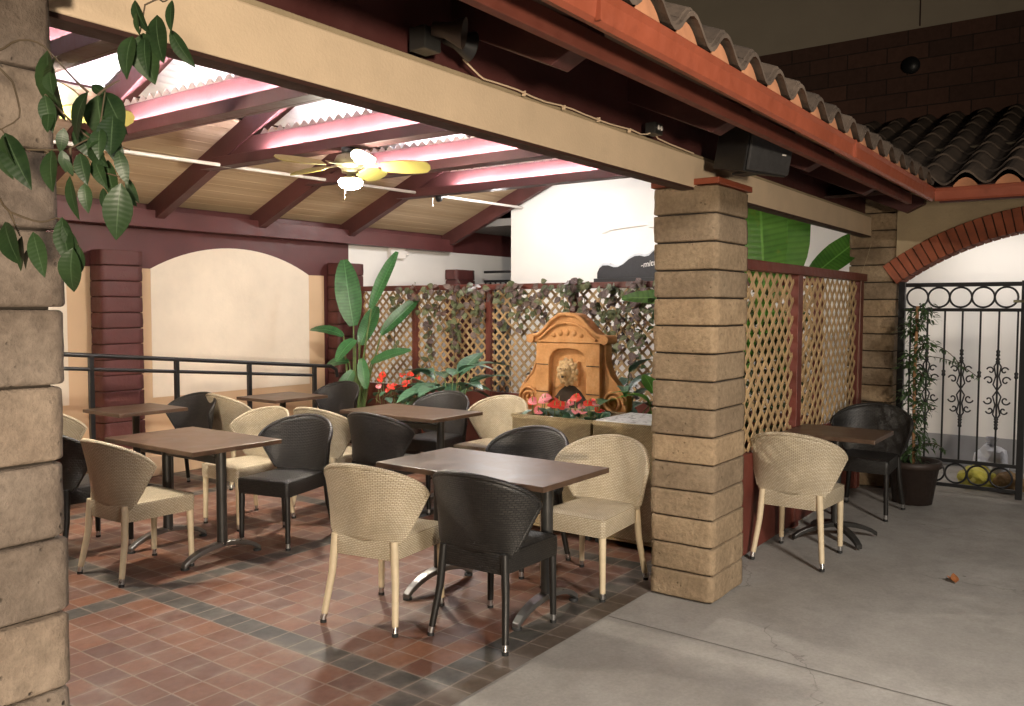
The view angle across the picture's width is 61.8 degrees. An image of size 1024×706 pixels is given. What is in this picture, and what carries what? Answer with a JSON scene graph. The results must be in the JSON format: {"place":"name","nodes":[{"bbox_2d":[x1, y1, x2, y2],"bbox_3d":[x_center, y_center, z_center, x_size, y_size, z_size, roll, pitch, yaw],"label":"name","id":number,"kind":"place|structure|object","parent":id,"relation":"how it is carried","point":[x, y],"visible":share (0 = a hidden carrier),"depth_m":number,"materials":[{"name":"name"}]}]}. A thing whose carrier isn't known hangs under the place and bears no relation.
{"place":"outdoors","nodes":[
{"label":"outdoors","id":0,"kind":"place"},
{"bbox_2d":[59,443,652,705],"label":"tiled floor","id":1,"kind":"structure","parent":0,"point":[236,625],"depth_m":4.43,"materials":[{"name":"tile"}]},
{"bbox_2d":[63,414,87,473],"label":"wicker chair","id":2,"kind":"object","parent":1,"relation":"on","point":[74,428],"visible":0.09,"depth_m":6.48,"materials":[{"name":"wicker"}]},
{"bbox_2d":[54,435,133,545],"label":"wicker chair","id":3,"kind":"object","parent":1,"relation":"on","point":[75,482],"visible":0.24,"depth_m":5.36,"materials":[{"name":"wicker"}]},
{"bbox_2d":[83,403,187,486],"bbox_3d":[-3.166,0.836,7.211,0.570,0.741,0.610,2,4,36],"label":"bistro table","id":4,"kind":"object","parent":1,"relation":"on","point":[135,412],"visible":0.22,"depth_m":7.17,"materials":[{"name":"brown laminate"}]},
{"bbox_2d":[77,438,194,587],"bbox_3d":[-2.285,0.903,5.170,0.627,0.838,0.556,2,4,34],"label":"wicker chair","id":5,"kind":"object","parent":1,"relation":"on","point":[121,492],"visible":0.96,"depth_m":4.96,"materials":[{"name":"wicker"}]},
{"bbox_2d":[141,392,215,488],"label":"wicker chair","id":6,"kind":"object","parent":1,"relation":"on","point":[199,413],"visible":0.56,"depth_m":7.70,"materials":[{"name":"wicker"}]},
{"bbox_2d":[130,449,246,475],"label":"ramp","id":7,"kind":"structure","parent":1,"relation":"on","point":[179,463],"depth_m":8.29,"materials":[{"name":"beige paint"}]},
{"bbox_2d":[89,249,145,448],"bbox_3d":[-3.918,0.061,8.505,0.233,2.156,0.440,2,4,36],"label":"block pilaster","id":8,"kind":"object","parent":7,"relation":"on","point":[116,300],"visible":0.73,"depth_m":8.38,"materials":[{"name":"red brick"}]},
{"bbox_2d":[64,352,338,439],"bbox_3d":[-3.601,0.448,7.824,0.042,1.341,5.341,2,4,36],"label":"handrail","id":9,"kind":"object","parent":7,"relation":"on","point":[91,368],"visible":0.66,"depth_m":8.28,"materials":[{"name":"black metal"}]},
{"bbox_2d":[310,251,419,442],"bbox_3d":[-1.743,-0.075,10.174,1.217,2.264,0.580,-1,3,-24],"label":"bird of paradise","id":10,"kind":"object","parent":7,"relation":"on","point":[348,295],"visible":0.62,"depth_m":10.13,"materials":[{"name":"green plant"}]},
{"bbox_2d":[105,427,281,570],"bbox_3d":[-2.077,0.928,5.577,0.980,0.747,0.650,2,4,36],"label":"dining table","id":11,"kind":"object","parent":1,"relation":"on","point":[198,444],"visible":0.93,"depth_m":5.43,"materials":[{"name":"brown laminate"}]},
{"bbox_2d":[205,393,251,489],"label":"wicker chair","id":12,"kind":"object","parent":1,"relation":"on","point":[227,411],"visible":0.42,"depth_m":7.51,"materials":[{"name":"wicker"}]},
{"bbox_2d":[202,406,295,531],"bbox_3d":[-1.964,0.838,6.407,0.627,0.838,0.556,2,4,35],"label":"wicker chair","id":13,"kind":"object","parent":1,"relation":"on","point":[256,421],"visible":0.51,"depth_m":6.45,"materials":[{"name":"wicker"}]},
{"bbox_2d":[236,392,327,407],"bbox_3d":[-2.207,0.783,8.243,0.580,0.741,0.630,2,4,36],"label":"bistro table","id":14,"kind":"object","parent":1,"relation":"on","point":[282,398],"visible":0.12,"depth_m":8.13,"materials":[{"name":"brown laminate"}]},
{"bbox_2d":[238,413,332,550],"bbox_3d":[-1.548,0.865,5.917,0.627,0.838,0.556,1,3,24],"label":"wicker chair","id":15,"kind":"object","parent":1,"relation":"on","point":[299,456],"visible":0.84,"depth_m":6.00,"materials":[{"name":"wicker"}]},
{"bbox_2d":[292,407,352,505],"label":"wicker chair","id":16,"kind":"object","parent":1,"relation":"on","point":[340,450],"visible":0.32,"depth_m":6.53,"materials":[{"name":"wicker"}]},
{"bbox_2d":[313,381,359,417],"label":"wicker chair","id":17,"kind":"object","parent":1,"relation":"on","point":[342,395],"visible":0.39,"depth_m":8.88,"materials":[{"name":"wicker"}]},
{"bbox_2d":[320,463,444,637],"bbox_3d":[-0.664,0.946,4.434,0.627,0.838,0.556,2,3,26],"label":"wicker chair","id":18,"kind":"object","parent":1,"relation":"on","point":[375,512],"visible":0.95,"depth_m":4.22,"materials":[{"name":"wicker"}]},
{"bbox_2d":[347,412,430,514],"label":"wicker chair","id":19,"kind":"object","parent":1,"relation":"on","point":[375,438],"visible":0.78,"depth_m":6.24,"materials":[{"name":"wicker"}]},
{"bbox_2d":[367,372,426,453],"bbox_3d":[-1.109,0.663,8.769,0.721,0.941,0.494,2,4,36],"label":"anthurium","id":20,"kind":"object","parent":1,"relation":"on","point":[389,390],"visible":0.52,"depth_m":8.68,"materials":[{"name":"red plant"}]},
{"bbox_2d":[340,403,482,504],"bbox_3d":[-0.837,0.851,7.078,1.030,0.747,0.620,2,4,36],"label":"dining table","id":21,"kind":"object","parent":1,"relation":"on","point":[425,416],"visible":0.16,"depth_m":6.93,"materials":[{"name":"brown laminate"}]},
{"bbox_2d":[407,390,469,478],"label":"wicker chair","id":22,"kind":"object","parent":1,"relation":"on","point":[455,433],"visible":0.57,"depth_m":7.74,"materials":[{"name":"wicker"}]},
{"bbox_2d":[386,352,512,439],"bbox_3d":[-0.613,0.576,8.675,1.362,1.128,1.339,-1,3,-12],"label":"peace lily","id":23,"kind":"object","parent":1,"relation":"on","point":[464,365],"visible":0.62,"depth_m":8.69,"materials":[{"name":"green plant"}]},
{"bbox_2d":[454,395,527,451],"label":"wicker chair","id":24,"kind":"object","parent":1,"relation":"on","point":[493,421],"visible":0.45,"depth_m":7.48,"materials":[{"name":"wicker"}]},
{"bbox_2d":[376,447,608,630],"bbox_3d":[-0.117,0.980,4.668,1.120,0.747,0.630,2,4,36],"label":"dining table","id":25,"kind":"object","parent":1,"relation":"on","point":[542,479],"visible":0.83,"depth_m":4.55,"materials":[{"name":"brown laminate"}]},
{"bbox_2d":[427,470,558,656],"bbox_3d":[-0.090,0.958,4.225,0.627,0.838,0.556,2,4,33],"label":"wicker chair","id":26,"kind":"object","parent":1,"relation":"on","point":[485,523],"visible":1,"depth_m":4.02,"materials":[{"name":"wicker"}]},
{"bbox_2d":[485,425,570,579],"bbox_3d":[0.048,0.898,5.348,0.627,0.838,0.556,2,4,36],"label":"wicker chair","id":27,"kind":"object","parent":1,"relation":"on","point":[541,442],"visible":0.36,"depth_m":5.53,"materials":[{"name":"wicker"}]},
{"bbox_2d":[511,407,625,540],"bbox_3d":[0.424,0.853,6.242,0.681,0.836,0.544,2,4,36],"label":"wicker planter","id":28,"kind":"object","parent":1,"relation":"on","point":[574,430],"visible":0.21,"depth_m":5.96,"materials":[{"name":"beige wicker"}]},
{"bbox_2d":[522,393,610,419],"bbox_3d":[0.442,0.424,6.212,0.627,0.266,0.554,2,4,36],"label":"anthurium","id":29,"kind":"object","parent":28,"relation":"on","point":[562,407],"visible":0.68,"depth_m":6.22,"materials":[{"name":"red plant"}]},
{"bbox_2d":[519,312,631,412],"bbox_3d":[0.454,0.430,7.365,1.120,1.563,0.380,2,4,36],"label":"wall fountain","id":30,"kind":"object","parent":1,"relation":"on","point":[573,353],"depth_m":7.34,"materials":[{"name":"stone"}]},
{"bbox_2d":[540,434,649,602],"bbox_3d":[0.481,0.920,4.958,0.627,0.838,0.556,2,4,35],"label":"wicker chair","id":31,"kind":"object","parent":1,"relation":"on","point":[603,507],"visible":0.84,"depth_m":5.01,"materials":[{"name":"wicker"}]},
{"bbox_2d":[559,359,652,412],"bbox_3d":[0.902,0.616,7.477,1.175,1.181,1.321,2,4,36],"label":"leafy plant","id":32,"kind":"object","parent":1,"relation":"on","point":[633,382],"visible":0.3,"depth_m":7.37,"materials":[{"name":"green plant"}]},
{"bbox_2d":[591,412,654,546],"bbox_3d":[1.001,0.874,5.821,0.748,0.842,0.545,2,4,36],"label":"wicker planter","id":33,"kind":"object","parent":1,"relation":"on","point":[637,426],"visible":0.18,"depth_m":5.64,"materials":[{"name":"beige wicker"}]},
{"bbox_2d":[612,374,655,413],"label":"canna plant","id":34,"kind":"object","parent":1,"relation":"on","point":[647,381],"visible":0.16,"depth_m":6.99,"materials":[{"name":"green plant"}]},
{"bbox_2d":[636,298,754,494],"bbox_3d":[1.304,0.439,6.008,0.862,1.710,0.979,0,3,1],"label":"shrub","id":35,"kind":"object","parent":1,"relation":"on","point":[642,366],"depth_m":6.02,"materials":[{"name":"green plant"}]},
{"bbox_2d":[622,208,853,415],"bbox_3d":[2.154,-0.253,7.496,2.320,2.924,0.809,-1,3,-20],"label":"banana plant","id":36,"kind":"object","parent":1,"relation":"on","point":[775,238],"visible":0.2,"depth_m":7.54,"materials":[{"name":"green plant"}]},
{"bbox_2d":[744,283,810,440],"bbox_3d":[2.086,0.310,7.269,0.962,1.828,1.112,2,4,36],"label":"shrub","id":37,"kind":"object","parent":1,"relation":"on","point":[768,378],"visible":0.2,"depth_m":7.12,"materials":[{"name":"green plant"}]},
{"bbox_2d":[452,464,1023,705],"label":"ground","id":38,"kind":"structure","parent":0,"point":[891,605],"depth_m":4.27,"materials":[{"name":"concrete"}]},
{"bbox_2d":[0,0,69,705],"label":"block pillar","id":39,"kind":"structure","parent":38,"relation":"on","point":[34,632],"depth_m":1.73,"materials":[{"name":"beige stone"}]},
{"bbox_2d":[48,0,871,237],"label":"stucco beam","id":40,"kind":"structure","parent":39,"relation":"on","point":[260,41],"depth_m":2.77,"materials":[{"name":"beige paint"}]},
{"bbox_2d":[409,17,478,61],"bbox_3d":[-0.189,-1.025,2.802,0.198,0.099,0.223,2,4,36],"label":"floodlight","id":41,"kind":"object","parent":40,"relation":"attached to","point":[425,40],"visible":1,"depth_m":2.75,"materials":[{"name":"metal"}]},
{"bbox_2d":[46,0,926,252],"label":"patio roof","id":42,"kind":"structure","parent":40,"relation":"on","point":[540,49],"depth_m":6.83,"materials":[{"name":"red paint"}]},
{"bbox_2d":[57,81,134,125],"bbox_3d":[-2.809,-1.357,4.848,1.198,0.405,1.254,2,4,36],"label":"ceiling fan","id":43,"kind":"object","parent":42,"relation":"hanging from","point":[69,95],"visible":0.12,"depth_m":4.65,"materials":[{"name":"white plastic"}]},
{"bbox_2d":[53,139,522,208],"bbox_3d":[-2.709,-1.727,7.873,0.034,0.182,9.650,2,4,36],"label":"sprinkler pipe","id":44,"kind":"object","parent":42,"relation":"attached to","point":[132,152],"visible":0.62,"depth_m":8.38,"materials":[{"name":"white metal"}]},
{"bbox_2d":[274,146,430,189],"bbox_3d":[-1.360,-1.468,6.989,1.216,0.405,1.250,2,4,36],"label":"ceiling fan","id":45,"kind":"object","parent":42,"relation":"hanging from","point":[350,161],"visible":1,"depth_m":6.93,"materials":[{"name":"yellow plastic"}]},
{"bbox_2d":[435,196,442,201],"bbox_3d":[-0.851,-1.843,9.974,0.088,0.160,0.090,2,4,36],"label":"sensor head","id":46,"kind":"object","parent":42,"relation":"attached to","point":[439,198],"visible":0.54,"depth_m":9.95},
{"bbox_2d":[541,0,935,200],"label":"roof gutter","id":47,"kind":"object","parent":42,"relation":"attached to","point":[629,25],"visible":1,"depth_m":2.97,"materials":[{"name":"red metal"}]},
{"bbox_2d":[713,127,795,177],"bbox_3d":[1.236,-1.055,4.411,0.356,0.283,0.295,-2,4,-38],"label":"loudspeaker","id":48,"kind":"object","parent":42,"relation":"attached to","point":[741,152],"visible":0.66,"depth_m":4.31,"materials":[{"name":"black plastic"}]},
{"bbox_2d":[622,0,933,184],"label":"tiled roof","id":49,"kind":"structure","parent":42,"relation":"on","point":[683,21],"depth_m":3.34,"materials":[{"name":"ceramic"}]},
{"bbox_2d":[645,122,662,136],"bbox_3d":[0.684,-1.075,4.106,0.058,0.055,0.080,2,4,36],"label":"outlet box","id":50,"kind":"object","parent":40,"relation":"attached to","point":[653,129],"visible":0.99,"depth_m":4.08,"materials":[{"name":"metal"}]},
{"bbox_2d":[857,246,870,385],"bbox_3d":[3.128,-0.116,7.582,0.005,1.841,0.276,3,4,44],"label":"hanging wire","id":51,"kind":"object","parent":40,"relation":"hanging from","point":[859,323],"visible":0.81,"depth_m":7.49,"materials":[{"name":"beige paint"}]},
{"bbox_2d":[0,0,195,291],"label":"ficus tree","id":52,"kind":"object","parent":38,"relation":"on","point":[144,55],"visible":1,"depth_m":1.41,"materials":[{"name":"green plant"}]},
{"bbox_2d":[46,194,510,438],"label":"arched wall","id":53,"kind":"structure","parent":38,"relation":"on","point":[218,296],"depth_m":9.77,"materials":[{"name":"beige paint"}]},
{"bbox_2d":[388,248,408,258],"bbox_3d":[-1.559,-1.376,11.806,0.070,0.150,0.380,2,4,36],"label":"emergency light","id":54,"kind":"object","parent":53,"relation":"attached to","point":[403,253],"visible":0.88,"depth_m":11.76,"materials":[{"name":"white paint"}]},
{"bbox_2d":[327,263,362,383],"bbox_3d":[-2.127,-0.066,10.955,0.234,2.157,0.446,2,4,36],"label":"block pilaster","id":55,"kind":"object","parent":38,"relation":"on","point":[336,319],"visible":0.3,"depth_m":10.79,"materials":[{"name":"red brick"}]},
{"bbox_2d":[445,269,474,389],"bbox_3d":[-0.774,-0.161,12.806,0.235,2.156,0.456,2,4,36],"label":"block pilaster","id":56,"kind":"object","parent":38,"relation":"on","point":[463,277],"visible":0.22,"depth_m":12.66,"materials":[{"name":"red brick"}]},
{"bbox_2d":[484,270,510,392],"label":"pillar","id":57,"kind":"structure","parent":38,"relation":"on","point":[495,281],"depth_m":12.91,"materials":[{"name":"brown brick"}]},
{"bbox_2d":[522,301,652,402],"bbox_3d":[0.856,0.216,9.444,1.613,1.793,0.915,2,4,36],"label":"shrub","id":58,"kind":"object","parent":38,"relation":"on","point":[627,339],"visible":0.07,"depth_m":9.12,"materials":[{"name":"green plant"}]},
{"bbox_2d":[358,278,823,451],"bbox_3d":[0.385,0.183,9.188,5.755,1.862,0.100,2,4,36],"label":"lattice fence","id":59,"kind":"object","parent":38,"relation":"on","point":[490,326],"visible":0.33,"depth_m":9.62,"materials":[{"name":"beige wood"}]},
{"bbox_2d":[387,278,654,377],"bbox_3d":[0.247,-0.253,9.113,4.404,1.114,0.215,2,4,36],"label":"creeper","id":60,"kind":"object","parent":59,"relation":"attached to","point":[570,290],"visible":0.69,"depth_m":9.19,"materials":[{"name":"green plant"}]},
{"bbox_2d":[651,176,751,602],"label":"block pillar","id":61,"kind":"structure","parent":38,"relation":"on","point":[700,315],"depth_m":4.67,"materials":[{"name":"beige stone"}]},
{"bbox_2d":[511,0,1023,471],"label":"neighbour building","id":62,"kind":"structure","parent":38,"relation":"on","point":[884,63],"depth_m":8.96,"materials":[{"name":"white paint"}]},
{"bbox_2d":[594,249,656,281],"bbox_3d":[1.829,-1.092,10.558,1.850,0.488,0.080,2,4,36],"label":"scalloped sign","id":63,"kind":"object","parent":62,"relation":"attached to","point":[633,267],"visible":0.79,"depth_m":10.77,"materials":[{"name":"grey metal"}]},
{"bbox_2d":[610,616,950,705],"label":"paving joint","id":64,"kind":"object","parent":38,"relation":"on","point":[786,662],"visible":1,"depth_m":3.87,"materials":[{"name":"grey concrete"}]},
{"bbox_2d":[749,432,847,571],"bbox_3d":[1.847,0.894,5.497,0.627,0.838,0.556,2,4,36],"label":"wicker chair","id":65,"kind":"object","parent":38,"relation":"on","point":[797,471],"visible":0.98,"depth_m":5.30,"materials":[{"name":"wicker"}]},
{"bbox_2d":[741,259,866,554],"bbox_3d":[2.160,0.314,6.378,0.100,1.905,3.290,2,4,36],"label":"lattice fence","id":66,"kind":"object","parent":38,"relation":"on","point":[794,340],"visible":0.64,"depth_m":6.17,"materials":[{"name":"beige wood"}]},
{"bbox_2d":[782,424,893,548],"bbox_3d":[2.256,0.914,5.948,0.620,0.741,0.540,2,4,36],"label":"bistro table","id":67,"kind":"object","parent":38,"relation":"on","point":[837,435],"visible":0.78,"depth_m":5.91,"materials":[{"name":"brown laminate"}]},
{"bbox_2d":[830,402,913,521],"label":"wicker chair","id":68,"kind":"object","parent":38,"relation":"on","point":[883,457],"visible":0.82,"depth_m":6.78,"materials":[{"name":"wicker"}]},
{"bbox_2d":[846,198,898,487],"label":"block pillar","id":69,"kind":"structure","parent":38,"relation":"on","point":[880,323],"depth_m":7.60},
{"bbox_2d":[889,303,981,505],"bbox_3d":[3.466,0.414,6.991,0.738,1.647,0.430,1,3,19],"label":"potted vine","id":70,"kind":"object","parent":38,"relation":"on","point":[919,476],"visible":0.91,"depth_m":6.97,"materials":[{"name":"green plant"}]},
{"bbox_2d":[947,573,958,582],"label":"fallen leaf","id":71,"kind":"object","parent":38,"relation":"on","point":[954,578],"visible":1,"depth_m":5.02,"materials":[{"name":"orange plant"}]},
{"bbox_2d":[883,141,1023,283],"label":"arch wall","id":72,"kind":"structure","parent":38,"relation":"on","point":[931,233],"depth_m":7.23,"materials":[{"name":"beige paint"}]},
{"bbox_2d":[824,104,1023,202],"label":"tiled roof","id":73,"kind":"structure","parent":72,"relation":"on","point":[993,157],"depth_m":7.00,"materials":[{"name":"ceramic"}]},
{"bbox_2d":[934,182,1023,200],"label":"roof gutter","id":74,"kind":"object","parent":73,"relation":"attached to","point":[981,191],"visible":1,"depth_m":5.94,"materials":[{"name":"red metal"}]},
{"bbox_2d":[896,280,1023,499],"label":"iron gate","id":75,"kind":"structure","parent":72,"relation":"attached to","point":[902,300],"depth_m":7.18,"materials":[{"name":"black metal"}]},
{"bbox_2d":[957,465,995,487],"bbox_3d":[4.191,1.099,7.669,0.351,0.199,0.308,2,4,36],"label":"rubbish bag","id":76,"kind":"object","parent":38,"relation":"on","point":[977,475],"visible":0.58,"depth_m":7.58,"materials":[{"name":"yellow plastic"}]},
{"bbox_2d":[973,437,1008,474],"bbox_3d":[4.334,0.971,7.733,0.288,0.420,0.270,2,4,36],"label":"rubbish bag","id":77,"kind":"object","parent":38,"relation":"on","point":[986,452],"visible":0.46,"depth_m":7.66,"materials":[{"name":"white plastic"}]},
{"bbox_2d":[992,471,1023,491],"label":"ball","id":78,"kind":"object","parent":38,"relation":"on","point":[1002,479],"visible":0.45,"depth_m":7.43,"materials":[{"name":"brown plastic"}]},
{"bbox_3d":[1.296,-1.174,14.613,1.390,4.000,0.200,2,4,36],"label":"passage wall","id":79,"kind":"object","parent":38,"relation":"on","visible":0},
{"bbox_2d":[475,218,510,236],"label":"passage soffit","id":80,"kind":"structure","parent":79,"relation":"attached to","point":[499,227],"depth_m":12.45,"materials":[{"name":"grey paint"}]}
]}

